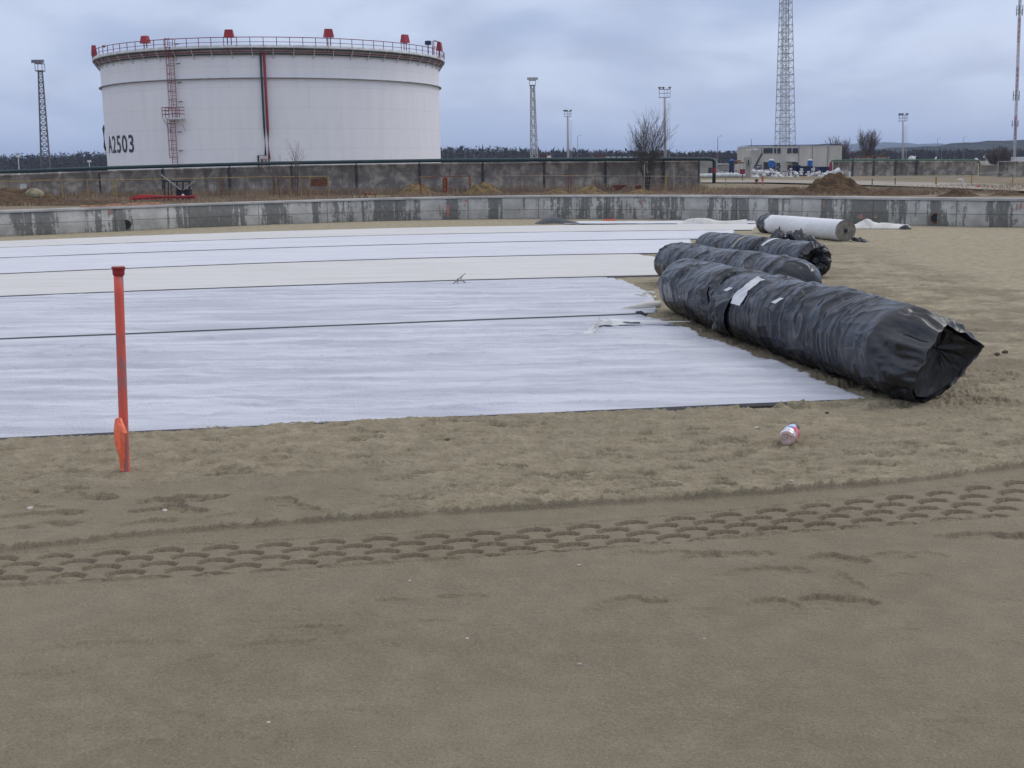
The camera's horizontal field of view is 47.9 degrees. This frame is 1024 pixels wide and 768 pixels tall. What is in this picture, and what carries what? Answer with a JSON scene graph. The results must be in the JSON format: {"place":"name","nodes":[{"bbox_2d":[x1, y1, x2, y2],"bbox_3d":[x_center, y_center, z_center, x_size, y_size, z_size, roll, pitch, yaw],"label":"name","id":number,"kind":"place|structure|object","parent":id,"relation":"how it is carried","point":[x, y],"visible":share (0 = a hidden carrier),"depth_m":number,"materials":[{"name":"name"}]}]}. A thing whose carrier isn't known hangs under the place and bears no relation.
{"place":"outdoors","nodes":[
{"label":"outdoors","id":0,"kind":"place"},
{"bbox_2d":[0,219,1023,767],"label":"basin sand","id":1,"kind":"structure","parent":0,"point":[726,595],"depth_m":4.49,"materials":[{"name":"beige sand"}]},
{"bbox_2d":[111,266,129,471],"bbox_3d":[-2.045,-0.003,6.069,0.107,1.235,0.070,-1,11,0],"label":"marker stake","id":2,"kind":"object","parent":1,"relation":"on","point":[118,272],"visible":0.91,"depth_m":6.02,"materials":[{"name":"orange paint"}]},
{"bbox_2d":[114,417,126,470],"bbox_3d":[-2.053,0.323,6.043,0.045,0.293,0.098,-9,14,-38],"label":"marking ribbon","id":3,"kind":"object","parent":2,"relation":"hanging from","point":[120,431],"visible":1,"depth_m":6.04,"materials":[{"name":"orange plastic"}]},
{"bbox_2d":[0,254,659,296],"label":"geotextile sheet","id":4,"kind":"object","parent":1,"relation":"on","point":[338,272],"visible":0.95,"depth_m":17.93,"materials":[{"name":"fabric"}]},
{"bbox_2d":[0,277,661,339],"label":"geotextile sheet","id":5,"kind":"object","parent":1,"relation":"on","point":[93,314],"visible":1,"depth_m":13.22,"materials":[{"name":"fabric"}]},
{"bbox_2d":[453,273,465,283],"bbox_3d":[-0.721,-1.450,15.957,0.239,0.175,0.061,-2,11,-8],"label":"broken stick","id":6,"kind":"object","parent":5,"relation":"on","point":[456,280],"visible":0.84,"depth_m":15.94,"materials":[{"name":"grey wood"}]},
{"bbox_2d":[634,291,656,297],"bbox_3d":[1.609,-1.078,13.946,0.277,0.060,0.344,-1,11,0],"label":"tape loop","id":7,"kind":"object","parent":5,"relation":"on","point":[641,294],"visible":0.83,"depth_m":13.99,"materials":[{"name":"white plastic"}]},
{"bbox_2d":[0,239,690,273],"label":"geotextile sheet","id":8,"kind":"object","parent":1,"relation":"on","point":[16,265],"visible":0.97,"depth_m":22.56,"materials":[{"name":"fabric"}]},
{"bbox_2d":[0,230,733,257],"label":"geotextile sheet","id":9,"kind":"object","parent":1,"relation":"on","point":[70,250],"visible":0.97,"depth_m":27.11,"materials":[{"name":"fabric"}]},
{"bbox_2d":[0,224,755,247],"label":"geotextile sheet","id":10,"kind":"object","parent":1,"relation":"on","point":[357,232],"visible":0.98,"depth_m":31.62,"materials":[{"name":"fabric"}]},
{"bbox_2d":[0,314,866,439],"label":"geotextile sheet","id":11,"kind":"object","parent":1,"relation":"on","point":[68,386],"visible":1,"depth_m":8.72,"materials":[{"name":"fabric"}]},
{"bbox_2d":[582,317,689,333],"bbox_3d":[1.057,-0.611,11.216,1.256,0.099,0.624,-7,12,-29],"label":"fabric scrap","id":12,"kind":"object","parent":11,"relation":"on","point":[592,329],"visible":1,"depth_m":11.28,"materials":[{"name":"white fabric"}]},
{"bbox_2d":[535,217,582,223],"bbox_3d":[1.499,-5.229,36.917,1.930,0.194,0.446,5,12,26],"label":"lifted flap","id":13,"kind":"object","parent":1,"relation":"on","point":[555,220],"visible":1,"depth_m":36.90,"materials":[{"name":"fabric"}]},
{"bbox_2d":[564,220,754,223],"bbox_3d":[4.793,-5.150,36.635,5.964,0.061,2.216,2,11,16],"label":"geotextile sheet","id":14,"kind":"object","parent":1,"relation":"on","point":[636,222],"visible":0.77,"depth_m":36.92,"materials":[{"name":"white fabric"}]},
{"bbox_2d":[676,218,747,223],"bbox_3d":[6.084,-4.978,35.149,2.180,0.190,0.611,1,11,10],"label":"crumpled felt","id":15,"kind":"object","parent":14,"relation":"on","point":[701,221],"visible":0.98,"depth_m":34.98,"materials":[{"name":"white fabric"}]},
{"bbox_2d":[654,242,821,283],"bbox_3d":[2.687,-1.400,14.234,0.619,0.614,3.978,-3,11,-13],"label":"wrapped roll","id":16,"kind":"object","parent":1,"relation":"on","point":[667,255],"visible":0.45,"depth_m":13.53,"materials":[{"name":"black plastic"}]},
{"bbox_2d":[695,232,831,275],"bbox_3d":[3.875,-2.112,18.321,0.544,0.561,4.258,-3,11,-12],"label":"wrapped roll","id":17,"kind":"object","parent":1,"relation":"on","point":[817,255],"visible":0.52,"depth_m":17.25,"materials":[{"name":"black plastic"}]},
{"bbox_2d":[779,423,800,444],"bbox_3d":[1.602,0.279,6.601,0.094,0.097,0.265,4,12,24],"label":"plastic bottle","id":18,"kind":"object","parent":1,"relation":"on","point":[789,434],"visible":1,"depth_m":6.50,"materials":[{"name":"white plastic"}]},
{"bbox_2d":[770,226,816,241],"bbox_3d":[6.263,-3.357,25.668,0.442,0.324,1.562,-6,12,-27],"label":"torn film","id":19,"kind":"object","parent":1,"relation":"on","point":[796,235],"visible":0.94,"depth_m":25.58,"materials":[{"name":"black plastic"}]},
{"bbox_2d":[756,213,855,240],"bbox_3d":[6.926,-3.742,27.398,0.537,0.526,4.573,-3,11,-10],"label":"felt roll","id":20,"kind":"object","parent":1,"relation":"on","point":[833,229],"visible":0.88,"depth_m":26.45,"materials":[{"name":"white fabric"}]},
{"bbox_2d":[658,258,984,402],"bbox_3d":[2.259,-0.648,9.981,0.840,0.658,5.387,-3,11,-12],"label":"wrapped roll","id":21,"kind":"object","parent":1,"relation":"on","point":[897,350],"visible":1,"depth_m":8.37,"materials":[{"name":"black plastic"}]},
{"bbox_2d":[851,237,869,241],"bbox_3d":[7.598,-3.183,25.226,0.336,0.094,0.710,-1,11,0],"label":"torn film","id":22,"kind":"object","parent":1,"relation":"on","point":[858,239],"visible":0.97,"depth_m":25.08,"materials":[{"name":"black plastic"}]},
{"bbox_2d":[855,219,909,228],"bbox_3d":[9.901,-4.332,31.067,1.709,0.249,0.767,4,12,25],"label":"crumpled felt","id":23,"kind":"object","parent":1,"relation":"on","point":[867,224],"visible":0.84,"depth_m":30.90,"materials":[{"name":"white fabric"}]},
{"bbox_2d":[899,225,910,228],"bbox_3d":[10.351,-4.136,30.302,0.313,0.121,0.269,3,11,17],"label":"felt offcut","id":24,"kind":"object","parent":1,"relation":"on","point":[905,227],"visible":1,"depth_m":30.23,"materials":[{"name":"fabric"}]},
{"bbox_2d":[0,161,1023,209],"bbox_3d":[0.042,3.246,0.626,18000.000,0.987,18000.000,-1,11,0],"label":"ground","id":25,"kind":"structure","parent":0,"point":[975,179],"depth_m":134.76,"materials":[{"name":"brown soil"}]},
{"bbox_2d":[0,188,65,205],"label":"soil heap","id":26,"kind":"object","parent":25,"relation":"on","point":[12,196],"visible":0.56,"depth_m":91.57,"materials":[{"name":"brown soil"}]},
{"bbox_2d":[25,188,43,197],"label":"concrete lump","id":27,"kind":"object","parent":25,"relation":"on","point":[35,192],"visible":0.63,"depth_m":92.02,"materials":[{"name":"concrete"}]},
{"bbox_2d":[31,60,50,172],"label":"lattice mast","id":28,"kind":"object","parent":25,"relation":"on","point":[37,62],"visible":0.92,"depth_m":165.38,"materials":[{"name":"metal"}]},
{"bbox_2d":[38,199,126,205],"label":"soil heap","id":29,"kind":"object","parent":25,"relation":"on","point":[68,202],"visible":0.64,"depth_m":89.86,"materials":[{"name":"brown soil"}]},
{"bbox_2d":[0,176,270,198],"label":"fence","id":30,"kind":"object","parent":25,"relation":"on","point":[142,184],"visible":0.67,"depth_m":104.30,"materials":[{"name":"metal"}]},
{"bbox_2d":[130,195,195,199],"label":"red beam","id":31,"kind":"structure","parent":25,"relation":"on","point":[141,197],"depth_m":95.69,"materials":[{"name":"metal"}]},
{"bbox_2d":[160,174,193,199],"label":"steel stand","id":32,"kind":"object","parent":25,"relation":"on","point":[182,191],"visible":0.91,"depth_m":96.21,"materials":[{"name":"black paint"}]},
{"bbox_2d":[91,29,444,170],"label":"storage tank","id":33,"kind":"object","parent":25,"relation":"on","point":[223,103],"visible":0.97,"depth_m":138.93,"materials":[{"name":"white metal"}]},
{"bbox_2d":[259,154,285,195],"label":"sapling","id":34,"kind":"object","parent":25,"relation":"on","point":[275,184],"visible":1,"depth_m":102.24,"materials":[{"name":"grey plant"}]},
{"bbox_2d":[285,141,305,195],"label":"sapling","id":35,"kind":"object","parent":25,"relation":"on","point":[296,165],"visible":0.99,"depth_m":101.95,"materials":[{"name":"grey plant"}]},
{"bbox_2d":[272,176,328,196],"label":"gate","id":36,"kind":"structure","parent":25,"relation":"on","point":[319,182],"depth_m":103.95,"materials":[{"name":"orange metal"}]},
{"bbox_2d":[0,161,699,196],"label":"compound wall","id":37,"kind":"structure","parent":25,"relation":"on","point":[398,175],"depth_m":111.14,"materials":[{"name":"concrete"}]},
{"bbox_2d":[0,157,715,183],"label":"pipeline","id":38,"kind":"object","parent":25,"relation":"on","point":[419,161],"visible":0.94,"depth_m":110.33,"materials":[{"name":"green paint"}]},
{"bbox_2d":[364,192,375,197],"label":"rusty trestle","id":39,"kind":"object","parent":25,"relation":"on","point":[365,193],"visible":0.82,"depth_m":95.68,"materials":[{"name":"orange metal"}]},
{"bbox_2d":[44,181,709,198],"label":"dry reeds","id":40,"kind":"object","parent":25,"relation":"on","point":[84,193],"visible":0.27,"depth_m":109.71,"materials":[{"name":"brown plant"}]},
{"bbox_2d":[398,182,434,195],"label":"soil heap","id":41,"kind":"object","parent":25,"relation":"on","point":[412,188],"visible":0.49,"depth_m":105.49,"materials":[{"name":"beige sand"}]},
{"bbox_2d":[419,175,471,195],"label":"rusty fence","id":42,"kind":"object","parent":25,"relation":"on","point":[445,184],"visible":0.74,"depth_m":104.36,"materials":[{"name":"orange metal"}]},
{"bbox_2d":[462,182,502,195],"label":"soil heap","id":43,"kind":"object","parent":25,"relation":"on","point":[483,187],"visible":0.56,"depth_m":102.59,"materials":[{"name":"beige sand"}]},
{"bbox_2d":[0,195,1023,236],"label":"ring wall","id":44,"kind":"structure","parent":25,"relation":"on","point":[960,211],"depth_m":37.78,"materials":[{"name":"concrete"}]},
{"bbox_2d":[80,202,162,206],"bbox_3d":[-12.176,-5.620,36.068,0.231,0.089,2.938,9,15,42],"label":"orange netting","id":45,"kind":"object","parent":44,"relation":"on","point":[134,204],"visible":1,"depth_m":36.05,"materials":[{"name":"plastic"}]},
{"bbox_2d":[0,144,1023,173],"bbox_3d":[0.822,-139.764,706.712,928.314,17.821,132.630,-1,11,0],"label":"forest belt","id":46,"kind":"object","parent":25,"relation":"on","point":[79,159],"visible":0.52,"depth_m":663.72,"materials":[{"name":"green plant"}]},
{"bbox_2d":[0,182,1023,206],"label":"dry grass","id":47,"kind":"structure","parent":25,"relation":"on","point":[264,197],"depth_m":98.51,"materials":[{"name":"brown plant"}]},
{"bbox_2d":[527,77,537,161],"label":"lattice mast","id":48,"kind":"object","parent":25,"relation":"on","point":[533,117],"visible":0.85,"depth_m":243.55,"materials":[{"name":"metal"}]},
{"bbox_2d":[543,189,569,194],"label":"soil heap","id":49,"kind":"object","parent":25,"relation":"on","point":[553,192],"visible":0.3,"depth_m":98.14,"materials":[{"name":"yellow soil"}]},
{"bbox_2d":[563,110,571,161],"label":"floodlight pole","id":50,"kind":"object","parent":25,"relation":"on","point":[568,156],"visible":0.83,"depth_m":322.50,"materials":[{"name":"metal"}]},
{"bbox_2d":[570,184,609,194],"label":"soil heap","id":51,"kind":"object","parent":25,"relation":"on","point":[591,189],"visible":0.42,"depth_m":96.70,"materials":[{"name":"yellow soil"}]},
{"bbox_2d":[609,185,625,191],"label":"scrap plate","id":52,"kind":"object","parent":51,"relation":"on","point":[617,187],"visible":1,"depth_m":97.14,"materials":[{"name":"brown metal"}]},
{"bbox_2d":[498,163,698,192],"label":"fence","id":53,"kind":"object","parent":25,"relation":"on","point":[644,184],"visible":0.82,"depth_m":104.38,"materials":[{"name":"metal"}]},
{"bbox_2d":[592,155,604,157],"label":"red roofed building","id":54,"kind":"structure","parent":25,"relation":"on","point":[594,156],"depth_m":372.87,"materials":[{"name":"orange metal"}]},
{"bbox_2d":[625,189,655,194],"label":"soil heap","id":55,"kind":"object","parent":25,"relation":"on","point":[640,191],"visible":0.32,"depth_m":95.23,"materials":[{"name":"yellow soil"}]},
{"bbox_2d":[625,107,680,190],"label":"bare tree","id":56,"kind":"object","parent":25,"relation":"on","point":[650,156],"visible":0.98,"depth_m":105.66,"materials":[{"name":"grey plant"}]},
{"bbox_2d":[658,87,670,156],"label":"floodlight pole","id":57,"kind":"object","parent":25,"relation":"on","point":[665,152],"visible":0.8,"depth_m":233.97,"materials":[{"name":"metal"}]},
{"bbox_2d":[700,157,716,173],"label":"pale shed","id":58,"kind":"structure","parent":25,"relation":"on","point":[705,166],"depth_m":185.79,"materials":[{"name":"concrete"}]},
{"bbox_2d":[697,188,727,192],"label":"soil heap","id":59,"kind":"object","parent":25,"relation":"on","point":[709,189],"visible":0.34,"depth_m":99.79,"materials":[{"name":"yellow soil"}]},
{"bbox_2d":[700,172,744,177],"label":"process pipe","id":60,"kind":"object","parent":25,"relation":"on","point":[709,175],"visible":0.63,"depth_m":182.83,"materials":[{"name":"white metal"}]},
{"bbox_2d":[717,164,728,172],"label":"shed","id":61,"kind":"structure","parent":25,"relation":"on","point":[723,167],"depth_m":196.68,"materials":[{"name":"concrete"}]},
{"bbox_2d":[729,159,733,172],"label":"vertical vessel","id":62,"kind":"object","parent":25,"relation":"on","point":[731,165],"visible":0.67,"depth_m":184.49,"materials":[{"name":"blue paint"}]},
{"bbox_2d":[734,160,743,171],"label":"pipe gantry","id":63,"kind":"object","parent":25,"relation":"on","point":[737,162],"visible":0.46,"depth_m":192.56,"materials":[{"name":"metal"}]},
{"bbox_2d":[717,177,762,185],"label":"cable fence","id":64,"kind":"object","parent":25,"relation":"on","point":[740,177],"visible":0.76,"depth_m":127.97,"materials":[{"name":"metal"}]},
{"bbox_2d":[740,169,744,180],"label":"sign board","id":65,"kind":"object","parent":25,"relation":"on","point":[742,171],"visible":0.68,"depth_m":147.61,"materials":[{"name":"red paint"}]},
{"bbox_2d":[744,157,751,176],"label":"concrete pillar","id":66,"kind":"structure","parent":25,"relation":"on","point":[748,161],"depth_m":179.94,"materials":[{"name":"grey concrete"}]},
{"bbox_2d":[751,169,781,176],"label":"process pipe","id":67,"kind":"object","parent":25,"relation":"on","point":[753,171],"visible":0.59,"depth_m":186.66,"materials":[{"name":"white paint"}]},
{"bbox_2d":[768,159,773,170],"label":"vertical vessel","id":68,"kind":"object","parent":25,"relation":"on","point":[770,162],"visible":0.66,"depth_m":201.05,"materials":[{"name":"blue paint"}]},
{"bbox_2d":[774,0,795,145],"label":"lattice tower","id":69,"kind":"structure","parent":25,"relation":"on","point":[785,68],"depth_m":232.18,"materials":[{"name":"metal"}]},
{"bbox_2d":[751,187,818,195],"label":"soil heap","id":70,"kind":"object","parent":25,"relation":"on","point":[795,190],"visible":0.56,"depth_m":92.62,"materials":[{"name":"brown soil"}]},
{"bbox_2d":[737,144,841,172],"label":"office building","id":71,"kind":"structure","parent":25,"relation":"on","point":[784,157],"depth_m":230.69,"materials":[{"name":"metal"}]},
{"bbox_2d":[763,148,772,153],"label":"window","id":72,"kind":"structure","parent":71,"relation":"in","point":[765,150],"depth_m":230.31,"materials":[{"name":"grey glass"}]},
{"bbox_2d":[763,162,775,168],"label":"window","id":73,"kind":"structure","parent":71,"relation":"in","point":[765,164],"depth_m":230.87,"materials":[{"name":"grey glass"}]},
{"bbox_2d":[792,148,798,153],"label":"window","id":74,"kind":"structure","parent":71,"relation":"in","point":[794,150],"depth_m":230.31,"materials":[{"name":"grey glass"}]},
{"bbox_2d":[788,165,800,174],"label":"container","id":75,"kind":"object","parent":25,"relation":"on","point":[795,168],"visible":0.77,"depth_m":194.79,"materials":[{"name":"metal"}]},
{"bbox_2d":[798,166,812,175],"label":"container","id":76,"kind":"object","parent":25,"relation":"on","point":[806,169],"visible":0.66,"depth_m":192.84,"materials":[{"name":"metal"}]},
{"bbox_2d":[807,159,812,165],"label":"vertical vessel","id":77,"kind":"object","parent":25,"relation":"on","point":[809,162],"visible":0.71,"depth_m":201.10,"materials":[{"name":"blue paint"}]},
{"bbox_2d":[815,167,828,173],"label":"container","id":78,"kind":"object","parent":25,"relation":"on","point":[824,169],"visible":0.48,"depth_m":195.80,"materials":[{"name":"metal"}]},
{"bbox_2d":[819,167,840,176],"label":"process pipe","id":79,"kind":"object","parent":25,"relation":"on","point":[832,171],"visible":0.48,"depth_m":176.84,"materials":[{"name":"white paint"}]},
{"bbox_2d":[803,172,872,194],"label":"soil heap","id":80,"kind":"object","parent":25,"relation":"on","point":[835,182],"visible":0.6,"depth_m":92.95,"materials":[{"name":"brown soil"}]},
{"bbox_2d":[824,135,852,158],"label":"bare tree","id":81,"kind":"object","parent":25,"relation":"on","point":[846,150],"visible":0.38,"depth_m":249.54,"materials":[{"name":"grey plant"}]},
{"bbox_2d":[856,124,880,157],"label":"bare tree","id":82,"kind":"object","parent":25,"relation":"on","point":[869,148],"visible":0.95,"depth_m":253.81,"materials":[{"name":"grey plant"}]},
{"bbox_2d":[848,152,889,158],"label":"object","id":83,"kind":"object","parent":25,"relation":"on","point":[881,157],"visible":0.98,"depth_m":201.21,"materials":[{"name":"metal"}]},
{"bbox_2d":[878,150,889,156],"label":"bare tree","id":84,"kind":"object","parent":25,"relation":"on","point":[883,154],"visible":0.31,"depth_m":293.87,"materials":[{"name":"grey plant"}]},
{"bbox_2d":[859,188,929,195],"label":"soil heap","id":85,"kind":"object","parent":25,"relation":"on","point":[890,192],"visible":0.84,"depth_m":89.43,"materials":[{"name":"brown soil"}]},
{"bbox_2d":[898,113,908,158],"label":"floodlight pole","id":86,"kind":"object","parent":25,"relation":"on","point":[900,114],"visible":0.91,"depth_m":293.41,"materials":[{"name":"metal"}]},
{"bbox_2d":[829,159,980,172],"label":"pipeline","id":87,"kind":"object","parent":25,"relation":"on","point":[830,166],"visible":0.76,"depth_m":177.25,"materials":[{"name":"green paint"}]},
{"bbox_2d":[833,156,977,175],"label":"compound wall","id":88,"kind":"structure","parent":25,"relation":"on","point":[872,168],"depth_m":181.20,"materials":[{"name":"concrete"}]},
{"bbox_2d":[864,175,972,185],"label":"cable fence","id":89,"kind":"object","parent":25,"relation":"on","point":[920,177],"visible":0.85,"depth_m":116.19,"materials":[{"name":"orange metal"}]},
{"bbox_2d":[936,188,978,196],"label":"soil heap","id":90,"kind":"object","parent":25,"relation":"on","point":[958,192],"visible":0.76,"depth_m":85.16,"materials":[{"name":"brown soil"}]},
{"bbox_2d":[979,164,996,175],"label":"boundary wall","id":91,"kind":"structure","parent":25,"relation":"on","point":[987,170],"depth_m":169.29,"materials":[{"name":"concrete"}]},
{"bbox_2d":[984,145,1000,164],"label":"bushy tree","id":92,"kind":"object","parent":25,"relation":"on","point":[992,159],"visible":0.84,"depth_m":231.36,"materials":[{"name":"grey plant"}]},
{"bbox_2d":[974,172,1013,182],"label":"cable fence","id":93,"kind":"object","parent":25,"relation":"on","point":[997,172],"visible":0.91,"depth_m":123.01,"materials":[{"name":"metal"}]},
{"bbox_2d":[994,144,1014,160],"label":"bushy tree","id":94,"kind":"object","parent":25,"relation":"on","point":[1004,154],"visible":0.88,"depth_m":225.54,"materials":[{"name":"grey plant"}]},
{"bbox_2d":[986,191,1023,195],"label":"soil heap","id":95,"kind":"object","parent":25,"relation":"on","point":[1008,193],"visible":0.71,"depth_m":85.14,"materials":[{"name":"brown soil"}]},
{"bbox_2d":[997,161,1023,176],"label":"compound wall","id":96,"kind":"structure","parent":25,"relation":"on","point":[1010,168],"depth_m":161.17,"materials":[{"name":"concrete"}]},
{"bbox_2d":[1011,157,1023,160],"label":"white lorry","id":97,"kind":"object","parent":25,"relation":"on","point":[1018,159],"visible":0.6,"depth_m":252.30,"materials":[{"name":"paint"}]},
{"bbox_2d":[1012,0,1022,156],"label":"radio mast","id":98,"kind":"object","parent":25,"relation":"on","point":[1017,83],"visible":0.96,"depth_m":407.40,"materials":[{"name":"metal"}]},
{"bbox_2d":[0,0,1023,158],"label":"sky","id":99,"kind":"structure","parent":0,"point":[950,65],"materials":[{"name":"grey"}]},
{"bbox_2d":[539,154,551,157],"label":"red roofed building","id":100,"kind":"structure","parent":0,"point":[542,156],"depth_m":372.80,"materials":[{"name":"orange metal"}]},
{"bbox_2d":[635,311,646,315],"bbox_3d":[1.349,-0.736,12.021,0.130,0.056,0.040,3,12,19],"label":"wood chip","id":101,"kind":"object","parent":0,"point":[641,313],"visible":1,"depth_m":12.00,"materials":[{"name":"wood"}]},
{"bbox_2d":[677,142,945,154],"bbox_3d":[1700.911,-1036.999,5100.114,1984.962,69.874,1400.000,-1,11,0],"label":"distant hills","id":102,"kind":"structure","parent":0,"point":[881,145],"depth_m":4793.59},
{"bbox_2d":[701,180,1023,190],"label":"road","id":103,"kind":"structure","parent":0,"point":[892,183],"depth_m":119.38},
{"bbox_2d":[849,140,1023,152],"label":"hills","id":104,"kind":"structure","parent":0,"point":[987,145],"depth_m":1258.89,"materials":[{"name":"green plant"}]}
]}

